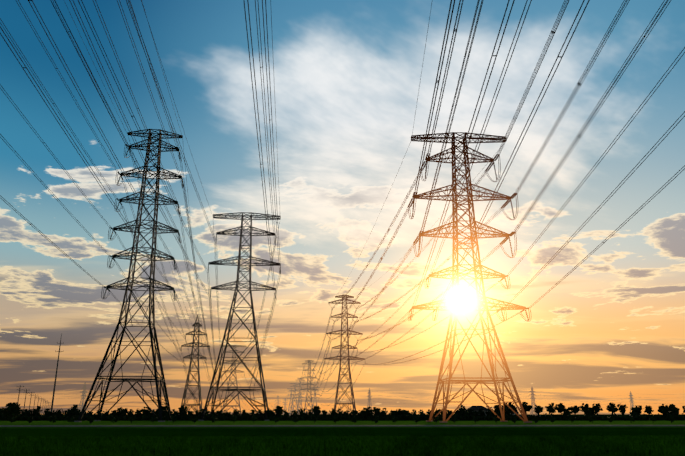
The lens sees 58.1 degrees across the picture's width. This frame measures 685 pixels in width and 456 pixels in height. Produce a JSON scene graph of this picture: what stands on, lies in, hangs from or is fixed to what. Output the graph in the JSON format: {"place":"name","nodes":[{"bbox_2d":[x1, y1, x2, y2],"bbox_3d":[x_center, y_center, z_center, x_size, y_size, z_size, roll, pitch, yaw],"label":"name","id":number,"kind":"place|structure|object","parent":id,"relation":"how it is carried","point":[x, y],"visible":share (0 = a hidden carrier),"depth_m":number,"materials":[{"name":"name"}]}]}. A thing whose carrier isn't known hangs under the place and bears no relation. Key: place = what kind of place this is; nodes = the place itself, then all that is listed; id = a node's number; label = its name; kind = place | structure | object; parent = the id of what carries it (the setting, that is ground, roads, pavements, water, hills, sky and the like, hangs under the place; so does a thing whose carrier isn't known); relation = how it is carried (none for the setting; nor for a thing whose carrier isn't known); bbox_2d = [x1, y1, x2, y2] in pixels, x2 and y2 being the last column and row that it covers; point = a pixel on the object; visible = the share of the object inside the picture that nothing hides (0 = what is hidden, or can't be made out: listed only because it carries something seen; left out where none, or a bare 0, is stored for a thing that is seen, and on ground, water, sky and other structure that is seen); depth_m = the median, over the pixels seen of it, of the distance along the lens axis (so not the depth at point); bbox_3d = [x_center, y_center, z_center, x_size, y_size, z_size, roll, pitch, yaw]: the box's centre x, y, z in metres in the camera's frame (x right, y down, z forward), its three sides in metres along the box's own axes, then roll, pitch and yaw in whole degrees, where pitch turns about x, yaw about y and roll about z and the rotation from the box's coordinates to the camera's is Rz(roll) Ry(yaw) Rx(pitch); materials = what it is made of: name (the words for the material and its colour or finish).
{"place":"outdoors","nodes":[
{"label":"outdoors","id":0,"kind":"place"},
{"bbox_2d":[0,425,55,425],"bbox_3d":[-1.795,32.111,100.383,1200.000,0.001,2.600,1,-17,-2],"label":"ground path","id":1,"kind":"structure","parent":0,"point":[27,425],"depth_m":97.83,"materials":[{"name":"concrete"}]},
{"bbox_2d":[17,385,50,415],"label":"utility poles","id":2,"kind":"object","parent":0,"point":[34,401],"depth_m":241.06,"materials":[{"name":"concrete"}]},
{"bbox_2d":[0,428,684,436],"bbox_3d":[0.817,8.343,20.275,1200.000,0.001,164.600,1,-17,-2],"label":"rice field","id":3,"kind":"structure","parent":0,"point":[112,432],"depth_m":78.87,"materials":[{"name":"plant"}]},
{"bbox_2d":[0,435,684,455],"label":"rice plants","id":4,"kind":"object","parent":3,"relation":"in","point":[520,445],"depth_m":35.11,"materials":[{"name":"green plant"}]},
{"bbox_2d":[0,421,684,424],"bbox_3d":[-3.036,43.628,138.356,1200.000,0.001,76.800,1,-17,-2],"label":"verge","id":5,"kind":"structure","parent":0,"point":[343,423],"depth_m":122.16,"materials":[{"name":"green plant"}]},
{"bbox_2d":[6,414,674,422],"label":"verge shrubs","id":6,"kind":"object","parent":5,"relation":"on","point":[354,419],"visible":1,"depth_m":124.49,"materials":[{"name":"black plant"}]},
{"bbox_2d":[0,425,684,426],"bbox_3d":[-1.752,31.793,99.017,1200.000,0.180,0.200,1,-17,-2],"label":"path kerb","id":7,"kind":"structure","parent":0,"point":[305,425],"depth_m":98.81,"materials":[{"name":"concrete"}]},
{"bbox_2d":[0,426,684,427],"bbox_3d":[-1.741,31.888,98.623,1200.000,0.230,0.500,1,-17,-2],"label":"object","id":8,"kind":"structure","parent":0,"point":[401,427],"depth_m":99.24,"materials":[{"name":"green plant"}]},
{"bbox_2d":[0,0,684,413],"label":"sky","id":9,"kind":"structure","parent":0,"point":[346,75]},
{"bbox_2d":[17,414,681,420],"bbox_3d":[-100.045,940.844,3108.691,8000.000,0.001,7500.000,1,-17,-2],"label":"trunks","id":10,"kind":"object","parent":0,"point":[485,420],"depth_m":1025.41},
{"bbox_2d":[3,402,20,417],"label":"tree grove","id":11,"kind":"object","parent":10,"relation":"on","point":[12,409],"visible":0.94,"depth_m":155.62,"materials":[{"name":"green plant"}]},
{"bbox_2d":[50,333,63,411],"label":"utility pole","id":12,"kind":"object","parent":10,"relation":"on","point":[59,351],"visible":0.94,"depth_m":193.22,"materials":[{"name":"metal"}]},
{"bbox_2d":[78,382,87,411],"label":"pylon","id":13,"kind":"object","parent":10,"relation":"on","point":[84,391],"visible":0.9,"depth_m":910.81,"materials":[{"name":"metal"}]},
{"bbox_2d":[3,385,73,398],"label":"power lines","id":14,"kind":"object","parent":13,"relation":"attached to","point":[24,394],"visible":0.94,"depth_m":889.53,"materials":[{"name":"metal"}]},
{"bbox_2d":[74,129,182,421],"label":"pylon","id":15,"kind":"object","parent":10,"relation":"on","point":[151,306],"visible":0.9,"depth_m":165.84,"materials":[{"name":"metal"}]},
{"bbox_2d":[0,0,280,411],"bbox_3d":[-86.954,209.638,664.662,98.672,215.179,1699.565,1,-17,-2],"label":"power lines","id":16,"kind":"object","parent":15,"relation":"attached to","point":[189,276],"visible":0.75,"depth_m":128.07,"materials":[{"name":"metal"}]},
{"bbox_2d":[101,144,209,361],"bbox_3d":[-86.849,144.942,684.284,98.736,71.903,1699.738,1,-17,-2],"label":"insulators","id":17,"kind":"object","parent":15,"relation":"attached to","point":[179,236],"visible":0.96,"depth_m":170.34,"materials":[{"name":"ceramic"}]},
{"bbox_2d":[179,315,209,416],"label":"pylon","id":18,"kind":"object","parent":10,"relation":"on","point":[190,371],"visible":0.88,"depth_m":290.15,"materials":[{"name":"metal"}]},
{"bbox_2d":[221,345,245,414],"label":"pylon","id":19,"kind":"object","parent":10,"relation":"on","point":[235,370],"visible":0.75,"depth_m":567.87,"materials":[{"name":"metal"}]},
{"bbox_2d":[198,212,280,420],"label":"pylon","id":20,"kind":"object","parent":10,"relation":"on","point":[237,282],"visible":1,"depth_m":190.69,"materials":[{"name":"metal"}]},
{"bbox_2d":[50,0,298,414],"bbox_3d":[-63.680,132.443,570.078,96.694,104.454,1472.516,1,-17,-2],"label":"power lines","id":21,"kind":"object","parent":20,"relation":"hanging from","point":[183,153],"visible":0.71,"depth_m":107.94,"materials":[{"name":"metal"}]},
{"bbox_2d":[208,234,299,396],"bbox_3d":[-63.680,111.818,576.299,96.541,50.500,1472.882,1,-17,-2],"label":"insulators","id":22,"kind":"object","parent":20,"relation":"attached to","point":[210,289],"visible":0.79,"depth_m":192.64,"materials":[{"name":"ceramic"}]},
{"bbox_2d":[287,388,293,412],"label":"pylon","id":23,"kind":"object","parent":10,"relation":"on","point":[290,400],"visible":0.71,"depth_m":1442.78,"materials":[{"name":"metal"}]},
{"bbox_2d":[289,383,299,412],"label":"pylon","id":24,"kind":"object","parent":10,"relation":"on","point":[295,391],"visible":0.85,"depth_m":1273.11,"materials":[{"name":"metal"}]},
{"bbox_2d":[294,378,305,408],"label":"pylon","id":25,"kind":"object","parent":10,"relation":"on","point":[300,402],"visible":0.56,"depth_m":1280.60,"materials":[{"name":"metal"}]},
{"bbox_2d":[300,360,317,413],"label":"pylon","id":26,"kind":"object","parent":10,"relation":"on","point":[310,377],"visible":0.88,"depth_m":859.61,"materials":[{"name":"metal"}]},
{"bbox_2d":[311,387,319,411],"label":"pylon","id":27,"kind":"object","parent":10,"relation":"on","point":[315,395],"visible":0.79,"depth_m":1389.44,"materials":[{"name":"metal"}]},
{"bbox_2d":[0,402,684,420],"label":"tree","id":28,"kind":"object","parent":10,"relation":"on","point":[463,414],"visible":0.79,"depth_m":179.06,"materials":[{"name":"black plant"}]},
{"bbox_2d":[324,295,363,412],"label":"pylon","id":29,"kind":"object","parent":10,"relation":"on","point":[342,347],"visible":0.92,"depth_m":384.38,"materials":[{"name":"metal"}]},
{"bbox_2d":[295,153,530,381],"bbox_3d":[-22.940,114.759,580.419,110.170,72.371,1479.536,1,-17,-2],"label":"insulators","id":30,"kind":"object","parent":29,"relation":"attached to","point":[507,202],"visible":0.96,"depth_m":156.69,"materials":[{"name":"ceramic"}]},
{"bbox_2d":[296,0,684,405],"bbox_3d":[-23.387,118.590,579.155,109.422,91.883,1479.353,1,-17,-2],"label":"power lines","id":31,"kind":"object","parent":29,"relation":"attached to","point":[420,172],"visible":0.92,"depth_m":108.81,"materials":[{"name":"metal"}]},
{"bbox_2d":[367,388,373,414],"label":"pylon","id":32,"kind":"object","parent":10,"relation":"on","point":[369,396],"visible":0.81,"depth_m":1122.79,"materials":[{"name":"metal"}]},
{"bbox_2d":[373,389,673,407],"bbox_3d":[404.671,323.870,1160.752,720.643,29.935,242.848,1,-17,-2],"label":"trees","id":33,"kind":"object","parent":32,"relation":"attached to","point":[536,396],"visible":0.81,"depth_m":1115.37,"materials":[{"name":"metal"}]},
{"bbox_2d":[411,132,531,422],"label":"pylon","id":34,"kind":"object","parent":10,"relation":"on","point":[449,381],"visible":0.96,"depth_m":153.59,"materials":[{"name":"metal"}]},
{"bbox_2d":[466,406,546,419],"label":"trees","id":35,"kind":"object","parent":10,"relation":"on","point":[475,408],"visible":0.19,"depth_m":250.46,"materials":[{"name":"plant"}]},
{"bbox_2d":[529,387,537,414],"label":"pylon","id":36,"kind":"object","parent":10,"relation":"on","point":[532,398],"visible":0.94,"depth_m":1041.03,"materials":[{"name":"metal"}]},
{"bbox_2d":[628,391,634,414],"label":"pylon","id":37,"kind":"object","parent":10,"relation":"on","point":[631,402],"visible":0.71,"depth_m":1276.66,"materials":[{"name":"metal"}]}
]}

